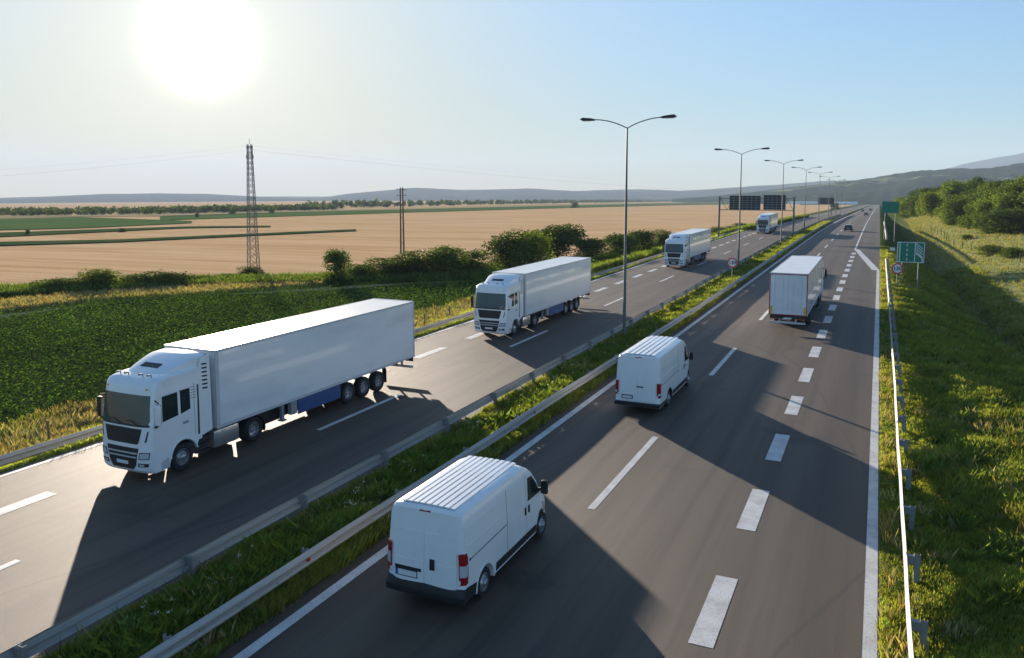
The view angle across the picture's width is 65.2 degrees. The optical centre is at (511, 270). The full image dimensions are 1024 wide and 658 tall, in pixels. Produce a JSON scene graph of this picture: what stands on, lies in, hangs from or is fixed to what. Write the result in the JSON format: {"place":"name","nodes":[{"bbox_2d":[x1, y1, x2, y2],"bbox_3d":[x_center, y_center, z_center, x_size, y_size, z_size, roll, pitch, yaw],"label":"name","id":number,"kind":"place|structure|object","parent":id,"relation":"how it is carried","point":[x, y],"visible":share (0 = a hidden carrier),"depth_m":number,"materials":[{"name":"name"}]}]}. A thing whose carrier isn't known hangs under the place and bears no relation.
{"place":"outdoors","nodes":[
{"label":"outdoors","id":0,"kind":"place"},
{"bbox_2d":[0,217,191,229],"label":"field","id":1,"kind":"structure","parent":0,"point":[43,223],"depth_m":357.04,"materials":[{"name":"green plant"}]},
{"bbox_2d":[0,226,269,236],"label":"field","id":2,"kind":"structure","parent":0,"point":[47,232],"depth_m":262.30,"materials":[{"name":"green plant"}]},
{"bbox_2d":[0,276,322,313],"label":"scrub grass","id":3,"kind":"structure","parent":0,"point":[40,300],"depth_m":85.13,"materials":[{"name":"plant"}]},
{"bbox_2d":[0,229,355,244],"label":"field","id":4,"kind":"structure","parent":0,"point":[63,241],"depth_m":200.71,"materials":[{"name":"green plant"}]},
{"bbox_2d":[0,250,642,428],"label":"crop plants","id":5,"kind":"object","parent":0,"point":[108,371],"visible":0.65,"depth_m":66.27,"materials":[{"name":"green plant"}]},
{"bbox_2d":[0,202,665,216],"bbox_3d":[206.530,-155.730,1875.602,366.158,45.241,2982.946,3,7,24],"label":"field","id":6,"kind":"structure","parent":0,"point":[277,211],"depth_m":611.65,"materials":[{"name":"beige soil"}]},
{"bbox_2d":[0,180,855,202],"bbox_3d":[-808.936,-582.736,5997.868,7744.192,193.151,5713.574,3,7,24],"label":"hills","id":7,"kind":"structure","parent":0,"point":[433,194],"depth_m":5502.00,"materials":[{"name":"grey"}]},
{"bbox_2d":[160,203,761,219],"bbox_3d":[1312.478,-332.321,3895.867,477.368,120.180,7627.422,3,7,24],"label":"field","id":8,"kind":"structure","parent":0,"point":[363,212],"depth_m":689.51,"materials":[{"name":"beige soil"}]},
{"bbox_2d":[0,201,1023,657],"bbox_3d":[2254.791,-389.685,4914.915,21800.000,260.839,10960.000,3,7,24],"label":"ground","id":9,"kind":"structure","parent":0,"point":[374,235],"depth_m":204.36,"materials":[{"name":"beige soil"}]},
{"bbox_2d":[27,277,94,295],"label":"bush","id":10,"kind":"object","parent":9,"relation":"on","point":[63,282],"visible":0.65,"depth_m":87.84,"materials":[{"name":"green plant"}]},
{"bbox_2d":[74,267,129,286],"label":"bush","id":11,"kind":"object","parent":9,"relation":"on","point":[107,276],"visible":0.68,"depth_m":90.00,"materials":[{"name":"green plant"}]},
{"bbox_2d":[114,273,165,284],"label":"bush","id":12,"kind":"object","parent":9,"relation":"on","point":[130,277],"visible":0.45,"depth_m":92.02,"materials":[{"name":"green plant"}]},
{"bbox_2d":[139,269,197,287],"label":"bush","id":13,"kind":"object","parent":9,"relation":"on","point":[171,275],"visible":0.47,"depth_m":93.03,"materials":[{"name":"green plant"}]},
{"bbox_2d":[0,203,337,215],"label":"distant woods","id":14,"kind":"object","parent":9,"relation":"on","point":[97,210],"visible":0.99,"depth_m":613.09,"materials":[{"name":"green plant"}]},
{"bbox_2d":[2,302,471,445],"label":"wire fence","id":15,"kind":"object","parent":9,"relation":"on","point":[48,429],"visible":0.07,"depth_m":35.85,"materials":[{"name":"metal"}]},
{"bbox_2d":[0,264,499,299],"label":"scrub weeds","id":16,"kind":"object","parent":9,"relation":"on","point":[7,291],"visible":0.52,"depth_m":96.22,"materials":[{"name":"green plant"}]},
{"bbox_2d":[235,265,265,274],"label":"bush","id":17,"kind":"object","parent":9,"relation":"on","point":[249,270],"visible":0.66,"depth_m":106.16,"materials":[{"name":"green plant"}]},
{"bbox_2d":[246,141,259,267],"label":"power pylon","id":18,"kind":"object","parent":9,"relation":"on","point":[252,185],"visible":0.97,"depth_m":116.76,"materials":[{"name":"metal"}]},
{"bbox_2d":[257,147,939,193],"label":"power cable","id":19,"kind":"object","parent":18,"relation":"attached to","point":[549,175],"visible":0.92,"depth_m":163.54,"materials":[{"name":"black metal"}]},
{"bbox_2d":[322,247,354,286],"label":"bush","id":20,"kind":"object","parent":9,"relation":"on","point":[337,259],"visible":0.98,"depth_m":95.86,"materials":[{"name":"green plant"}]},
{"bbox_2d":[0,234,722,455],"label":"dry grass","id":21,"kind":"structure","parent":9,"relation":"on","point":[89,407],"depth_m":39.45,"materials":[{"name":"plant"}]},
{"bbox_2d":[346,263,381,276],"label":"bush","id":22,"kind":"object","parent":9,"relation":"on","point":[364,269],"visible":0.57,"depth_m":99.72,"materials":[{"name":"green plant"}]},
{"bbox_2d":[0,229,741,466],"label":"guardrail","id":23,"kind":"object","parent":9,"relation":"on","point":[37,448],"visible":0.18,"depth_m":32.18,"materials":[{"name":"metal"}]},
{"bbox_2d":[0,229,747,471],"bbox_3d":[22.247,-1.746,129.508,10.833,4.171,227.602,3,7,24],"label":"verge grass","id":24,"kind":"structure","parent":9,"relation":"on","point":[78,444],"depth_m":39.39,"materials":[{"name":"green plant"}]},
{"bbox_2d":[362,257,410,276],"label":"bush","id":25,"kind":"object","parent":9,"relation":"on","point":[388,265],"visible":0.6,"depth_m":101.23,"materials":[{"name":"green plant"}]},
{"bbox_2d":[397,187,406,252],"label":"power pole","id":26,"kind":"object","parent":9,"relation":"on","point":[402,195],"visible":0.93,"depth_m":147.22,"materials":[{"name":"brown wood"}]},
{"bbox_2d":[391,248,437,273],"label":"bush","id":27,"kind":"object","parent":9,"relation":"on","point":[414,261],"visible":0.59,"depth_m":103.05,"materials":[{"name":"green plant"}]},
{"bbox_2d":[0,214,839,657],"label":"guardrail","id":28,"kind":"object","parent":9,"relation":"on","point":[66,626],"visible":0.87,"depth_m":23.38,"materials":[{"name":"metal"}]},
{"bbox_2d":[33,220,832,657],"bbox_3d":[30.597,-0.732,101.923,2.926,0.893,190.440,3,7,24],"label":"median weeds","id":29,"kind":"object","parent":9,"relation":"on","point":[179,618],"visible":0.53,"depth_m":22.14,"materials":[{"name":"green plant"}]},
{"bbox_2d":[126,261,750,621],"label":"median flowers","id":30,"kind":"object","parent":29,"relation":"on","point":[342,503],"visible":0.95,"depth_m":24.53,"materials":[{"name":"plant"}]},
{"bbox_2d":[0,205,869,657],"bbox_3d":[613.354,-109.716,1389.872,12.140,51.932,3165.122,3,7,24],"label":"road","id":31,"kind":"structure","parent":9,"relation":"on","point":[94,529],"depth_m":28.66,"materials":[{"name":"grey asphalt"}]},
{"bbox_2d":[96,298,414,473],"bbox_3d":[-9.983,4.449,35.566,3.040,4.115,17.348,3,7,24],"label":"truck","id":32,"kind":"object","parent":31,"relation":"on","point":[176,405],"visible":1,"depth_m":31.60,"materials":[{"name":"white paint"}]},
{"bbox_2d":[0,207,878,657],"bbox_3d":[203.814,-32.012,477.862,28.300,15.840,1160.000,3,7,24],"label":"road markings","id":33,"kind":"object","parent":31,"relation":"on","point":[710,617],"visible":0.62,"depth_m":25.84,"materials":[{"name":"paint"}]},
{"bbox_2d":[471,256,590,334],"bbox_3d":[2.039,1.702,61.703,3.040,4.115,17.348,3,7,24],"label":"truck","id":34,"kind":"object","parent":31,"relation":"on","point":[509,301],"visible":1,"depth_m":57.45,"materials":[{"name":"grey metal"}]},
{"bbox_2d":[662,228,710,266],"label":"truck","id":35,"kind":"object","parent":31,"relation":"on","point":[685,247],"visible":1,"depth_m":101.96,"materials":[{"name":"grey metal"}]},
{"bbox_2d":[756,213,777,232],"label":"truck","id":36,"kind":"object","parent":31,"relation":"on","point":[766,222],"visible":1,"depth_m":175.75,"materials":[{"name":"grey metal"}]},
{"bbox_2d":[409,244,469,273],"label":"bush","id":37,"kind":"object","parent":9,"relation":"on","point":[441,259],"visible":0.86,"depth_m":103.97,"materials":[{"name":"green plant"}]},
{"bbox_2d":[451,248,504,270],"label":"bush","id":38,"kind":"object","parent":9,"relation":"on","point":[475,255],"visible":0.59,"depth_m":107.34,"materials":[{"name":"green plant"}]},
{"bbox_2d":[302,198,671,208],"bbox_3d":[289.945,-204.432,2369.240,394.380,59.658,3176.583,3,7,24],"label":"distant woods","id":39,"kind":"object","parent":9,"relation":"on","point":[361,203],"visible":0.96,"depth_m":1325.68,"materials":[{"name":"green plant"}]},
{"bbox_2d":[139,214,847,657],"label":"guardrail","id":40,"kind":"object","parent":9,"relation":"on","point":[169,646],"visible":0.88,"depth_m":22.20,"materials":[{"name":"metal"}]},
{"bbox_2d":[479,229,535,269],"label":"bush","id":41,"kind":"object","parent":9,"relation":"on","point":[499,245],"visible":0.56,"depth_m":112.32,"materials":[{"name":"green plant"}]},
{"bbox_2d":[501,232,555,266],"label":"tree","id":42,"kind":"object","parent":9,"relation":"on","point":[538,244],"visible":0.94,"depth_m":110.05,"materials":[{"name":"green plant"}]},
{"bbox_2d":[517,229,555,255],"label":"tree","id":43,"kind":"object","parent":9,"relation":"on","point":[537,231],"visible":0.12,"depth_m":130.01,"materials":[{"name":"green plant"}]},
{"bbox_2d":[212,205,879,657],"bbox_3d":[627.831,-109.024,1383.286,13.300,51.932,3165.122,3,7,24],"label":"road","id":44,"kind":"structure","parent":9,"relation":"on","point":[644,553],"depth_m":24.18,"materials":[{"name":"grey asphalt"}]},
{"bbox_2d":[386,456,547,605],"bbox_3d":[-0.936,6.663,21.847,2.654,2.579,5.830,3,7,24],"label":"van","id":45,"kind":"object","parent":44,"relation":"on","point":[462,530],"visible":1,"depth_m":19.66,"materials":[{"name":"white paint"}]},
{"bbox_2d":[614,336,692,408],"bbox_3d":[7.043,4.801,38.995,2.540,2.699,7.020,3,7,24],"label":"van","id":46,"kind":"object","parent":44,"relation":"on","point":[652,372],"visible":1,"depth_m":36.21,"materials":[{"name":"white paint"}]},
{"bbox_2d":[768,255,826,324],"bbox_3d":[23.351,1.368,64.881,3.040,4.115,18.648,3,7,24],"label":"truck","id":47,"kind":"object","parent":44,"relation":"on","point":[796,288],"visible":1,"depth_m":56.80,"materials":[{"name":"white paint"}]},
{"bbox_2d":[844,224,852,230],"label":"car","id":48,"kind":"object","parent":44,"relation":"on","point":[848,227],"visible":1,"depth_m":186.59,"materials":[{"name":"grey paint"}]},
{"bbox_2d":[539,223,587,258],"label":"tree","id":49,"kind":"object","parent":9,"relation":"on","point":[564,237],"visible":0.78,"depth_m":128.14,"materials":[{"name":"green plant"}]},
{"bbox_2d":[567,236,610,258],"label":"bush","id":50,"kind":"object","parent":9,"relation":"on","point":[591,247],"visible":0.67,"depth_m":125.57,"materials":[{"name":"green plant"}]},
{"bbox_2d":[591,251,623,262],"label":"bush","id":51,"kind":"object","parent":9,"relation":"on","point":[604,257],"visible":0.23,"depth_m":112.23,"materials":[{"name":"green plant"}]},
{"bbox_2d":[602,232,644,255],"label":"bush","id":52,"kind":"object","parent":9,"relation":"on","point":[616,240],"visible":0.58,"depth_m":130.52,"materials":[{"name":"green plant"}]},
{"bbox_2d":[580,114,676,334],"bbox_3d":[7.485,-2.707,52.665,6.400,14.675,0.340,3,7,24],"label":"street lamp","id":53,"kind":"object","parent":9,"relation":"on","point":[625,241],"visible":0.96,"depth_m":52.66,"materials":[{"name":"metal"}]},
{"bbox_2d":[627,228,660,250],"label":"bush","id":54,"kind":"object","parent":9,"relation":"on","point":[644,237],"visible":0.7,"depth_m":144.72,"materials":[{"name":"green plant"}]},
{"bbox_2d":[651,229,674,246],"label":"bush","id":55,"kind":"object","parent":9,"relation":"on","point":[662,238],"visible":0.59,"depth_m":169.60,"materials":[{"name":"green plant"}]},
{"bbox_2d":[591,214,809,272],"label":"roadside scrub","id":56,"kind":"object","parent":9,"relation":"on","point":[618,261],"visible":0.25,"depth_m":116.04,"materials":[{"name":"green plant"}]},
{"bbox_2d":[711,226,727,233],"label":"bush","id":57,"kind":"object","parent":9,"relation":"on","point":[715,229],"visible":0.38,"depth_m":224.86,"materials":[{"name":"green plant"}]},
{"bbox_2d":[727,258,737,272],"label":"speed limit sign","id":58,"kind":"object","parent":9,"relation":"on","point":[732,263],"visible":1,"depth_m":86.78,"materials":[{"name":"white metal"}]},
{"bbox_2d":[724,223,746,227],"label":"bush","id":59,"kind":"object","parent":9,"relation":"on","point":[735,224],"visible":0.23,"depth_m":261.32,"materials":[{"name":"green plant"}]},
{"bbox_2d":[714,147,769,267],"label":"street lamp","id":60,"kind":"object","parent":9,"relation":"on","point":[740,202],"visible":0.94,"depth_m":95.60,"materials":[{"name":"metal"}]},
{"bbox_2d":[718,195,794,235],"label":"sign gantry","id":61,"kind":"object","parent":9,"relation":"on","point":[772,203],"visible":0.89,"depth_m":164.04,"materials":[{"name":"metal"}]},
{"bbox_2d":[764,159,802,242],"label":"street lamp","id":62,"kind":"object","parent":9,"relation":"on","point":[782,196],"visible":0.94,"depth_m":137.17,"materials":[{"name":"metal"}]},
{"bbox_2d":[792,167,820,230],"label":"street lamp","id":63,"kind":"object","parent":9,"relation":"on","point":[805,195],"visible":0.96,"depth_m":179.27,"materials":[{"name":"metal"}]},
{"bbox_2d":[808,172,831,222],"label":"street lamp","id":64,"kind":"object","parent":9,"relation":"on","point":[819,194],"visible":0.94,"depth_m":220.90,"materials":[{"name":"metal"}]},
{"bbox_2d":[788,201,857,204],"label":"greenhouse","id":65,"kind":"object","parent":9,"relation":"on","point":[853,203],"visible":0.61,"depth_m":1946.13,"materials":[{"name":"white"}]},
{"bbox_2d":[818,198,833,214],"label":"sign gantry","id":66,"kind":"object","parent":9,"relation":"on","point":[825,201],"visible":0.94,"depth_m":371.17,"materials":[{"name":"metal"}]},
{"bbox_2d":[882,201,898,235],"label":"road sign","id":67,"kind":"object","parent":9,"relation":"on","point":[890,206],"visible":0.93,"depth_m":155.18,"materials":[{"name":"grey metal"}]},
{"bbox_2d":[891,263,903,286],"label":"speed limit sign","id":68,"kind":"object","parent":9,"relation":"on","point":[897,268],"visible":0.99,"depth_m":80.09,"materials":[{"name":"white metal"}]},
{"bbox_2d":[897,199,911,217],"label":"tree","id":69,"kind":"object","parent":9,"relation":"on","point":[903,216],"visible":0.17,"depth_m":321.04,"materials":[{"name":"green plant"}]},
{"bbox_2d":[885,258,927,657],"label":"guardrail","id":70,"kind":"object","parent":9,"relation":"on","point":[920,625],"visible":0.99,"depth_m":23.75,"materials":[{"name":"metal"}]},
{"bbox_2d":[899,196,916,217],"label":"tree","id":71,"kind":"object","parent":9,"relation":"on","point":[903,208],"visible":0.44,"depth_m":312.42,"materials":[{"name":"green plant"}]},
{"bbox_2d":[897,242,924,288],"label":"road sign","id":72,"kind":"object","parent":9,"relation":"on","point":[911,252],"visible":0.93,"depth_m":87.06,"materials":[{"name":"green metal"}]},
{"bbox_2d":[907,196,922,216],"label":"tree","id":73,"kind":"object","parent":9,"relation":"on","point":[912,206],"visible":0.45,"depth_m":296.60,"materials":[{"name":"green plant"}]},
{"bbox_2d":[914,198,930,215],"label":"tree","id":74,"kind":"object","parent":9,"relation":"on","point":[917,208],"visible":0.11,"depth_m":287.57,"materials":[{"name":"green plant"}]},
{"bbox_2d":[911,186,935,196],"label":"tree","id":75,"kind":"object","parent":9,"relation":"on","point":[924,189],"visible":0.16,"depth_m":323.95,"materials":[{"name":"green plant"}]},
{"bbox_2d":[918,191,942,217],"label":"tree","id":76,"kind":"object","parent":9,"relation":"on","point":[930,203],"visible":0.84,"depth_m":267.65,"materials":[{"name":"green plant"}]},
{"bbox_2d":[933,202,949,218],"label":"tree","id":77,"kind":"object","parent":9,"relation":"on","point":[938,210],"visible":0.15,"depth_m":236.87,"materials":[{"name":"green plant"}]},
{"bbox_2d":[939,205,955,224],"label":"tree","id":78,"kind":"object","parent":9,"relation":"on","point":[941,213],"visible":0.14,"depth_m":224.50,"materials":[{"name":"green plant"}]},
{"bbox_2d":[874,245,1023,657],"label":"verge grass","id":79,"kind":"structure","parent":9,"relation":"on","point":[949,482],"depth_m":29.02,"materials":[{"name":"green plant"}]},
{"bbox_2d":[937,182,968,204],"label":"tree","id":80,"kind":"object","parent":9,"relation":"on","point":[950,190],"visible":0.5,"depth_m":282.64,"materials":[{"name":"green plant"}]},
{"bbox_2d":[937,179,970,204],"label":"tree","id":81,"kind":"object","parent":9,"relation":"on","point":[952,181],"visible":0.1,"depth_m":293.64,"materials":[{"name":"green plant"}]},
{"bbox_2d":[941,192,972,224],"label":"tree","id":82,"kind":"object","parent":9,"relation":"on","point":[956,208],"visible":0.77,"depth_m":217.98,"materials":[{"name":"green plant"}]},
{"bbox_2d":[905,214,1023,364],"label":"meadow grass","id":83,"kind":"structure","parent":9,"relation":"on","point":[947,256],"depth_m":139.66,"materials":[{"name":"green plant"}]},
{"bbox_2d":[960,234,973,239],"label":"bush","id":84,"kind":"object","parent":9,"relation":"on","point":[966,237],"visible":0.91,"depth_m":177.00,"materials":[{"name":"green plant"}]},
{"bbox_2d":[958,189,981,199],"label":"tree","id":85,"kind":"object","parent":9,"relation":"on","point":[965,192],"visible":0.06,"depth_m":241.81,"materials":[{"name":"green plant"}]},
{"bbox_2d":[961,193,979,213],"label":"tree","id":86,"kind":"object","parent":9,"relation":"on","point":[971,196],"visible":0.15,"depth_m":227.92,"materials":[{"name":"green plant"}]},
{"bbox_2d":[956,201,985,227],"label":"tree","id":87,"kind":"object","parent":9,"relation":"on","point":[967,219],"visible":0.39,"depth_m":202.88,"materials":[{"name":"green plant"}]},
{"bbox_2d":[967,175,986,190],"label":"tree","id":88,"kind":"object","parent":9,"relation":"on","point":[974,182],"visible":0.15,"depth_m":280.27,"materials":[{"name":"green plant"}]},
{"bbox_2d":[934,229,1020,261],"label":"stake fence","id":89,"kind":"object","parent":9,"relation":"on","point":[971,245],"visible":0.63,"depth_m":154.71,"materials":[{"name":"brown wood"}]},
{"bbox_2d":[968,191,987,213],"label":"tree","id":90,"kind":"object","parent":9,"relation":"on","point":[976,196],"visible":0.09,"depth_m":217.78,"materials":[{"name":"green plant"}]},
{"bbox_2d":[969,196,994,227],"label":"tree","id":91,"kind":"object","parent":9,"relation":"on","point":[981,207],"visible":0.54,"depth_m":195.86,"materials":[{"name":"green plant"}]},
{"bbox_2d":[977,226,993,233],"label":"bush","id":92,"kind":"object","parent":9,"relation":"on","point":[982,231],"visible":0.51,"depth_m":181.48,"materials":[{"name":"green plant"}]},
{"bbox_2d":[970,244,1005,255],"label":"bush","id":93,"kind":"object","parent":9,"relation":"on","point":[986,249],"visible":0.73,"depth_m":141.31,"materials":[{"name":"green plant"}]},
{"bbox_2d":[977,181,999,192],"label":"tree","id":94,"kind":"object","parent":9,"relation":"on","point":[990,185],"visible":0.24,"depth_m":257.87,"materials":[{"name":"green plant"}]},
{"bbox_2d":[973,179,1006,191],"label":"tree","id":95,"kind":"object","parent":9,"relation":"on","point":[980,186],"visible":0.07,"depth_m":268.67,"materials":[{"name":"green plant"}]},
{"bbox_2d":[977,186,1006,206],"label":"tree","id":96,"kind":"object","parent":9,"relation":"on","point":[989,194],"visible":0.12,"depth_m":200.89,"materials":[{"name":"green plant"}]},
{"bbox_2d":[973,207,1023,233],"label":"bush","id":97,"kind":"object","parent":9,"relation":"on","point":[1004,220],"visible":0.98,"depth_m":171.73,"materials":[{"name":"green plant"}]},
{"bbox_2d":[982,184,1023,219],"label":"tree","id":98,"kind":"object","parent":9,"relation":"on","point":[1011,189],"visible":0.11,"depth_m":190.64,"materials":[{"name":"green plant"}]},
{"bbox_2d":[984,190,1023,227],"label":"tree","id":99,"kind":"object","parent":9,"relation":"on","point":[1005,202],"visible":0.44,"depth_m":182.42,"materials":[{"name":"green plant"}]},
{"bbox_2d":[995,247,1023,258],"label":"bush","id":100,"kind":"object","parent":9,"relation":"on","point":[1015,251],"visible":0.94,"depth_m":131.41,"materials":[{"name":"green plant"}]},
{"bbox_2d":[999,175,1023,203],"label":"tree","id":101,"kind":"object","parent":9,"relation":"on","point":[1019,182],"visible":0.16,"depth_m":191.76,"materials":[{"name":"green plant"}]},
{"bbox_2d":[1011,189,1023,226],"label":"tree","id":102,"kind":"object","parent":9,"relation":"on","point":[1022,201],"visible":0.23,"depth_m":176.72,"materials":[{"name":"green plant"}]},
{"bbox_2d":[0,0,1023,197],"label":"sky","id":103,"kind":"structure","parent":0,"point":[849,89],"materials":[{"name":"blue"}]},
{"bbox_2d":[260,153,1023,197],"bbox_3d":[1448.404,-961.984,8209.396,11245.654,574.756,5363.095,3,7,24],"label":"hills","id":104,"kind":"structure","parent":0,"point":[1003,161],"depth_m":7654.91,"materials":[{"name":"grey"}]},
{"bbox_2d":[800,204,852,204],"bbox_3d":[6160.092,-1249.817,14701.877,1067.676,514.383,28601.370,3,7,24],"label":"field","id":105,"kind":"structure","parent":0,"point":[824,204],"depth_m":1744.13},
{"bbox_2d":[672,163,1023,204],"bbox_3d":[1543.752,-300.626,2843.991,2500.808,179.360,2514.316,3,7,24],"label":"hills","id":106,"kind":"structure","parent":0,"point":[900,184],"depth_m":2464.85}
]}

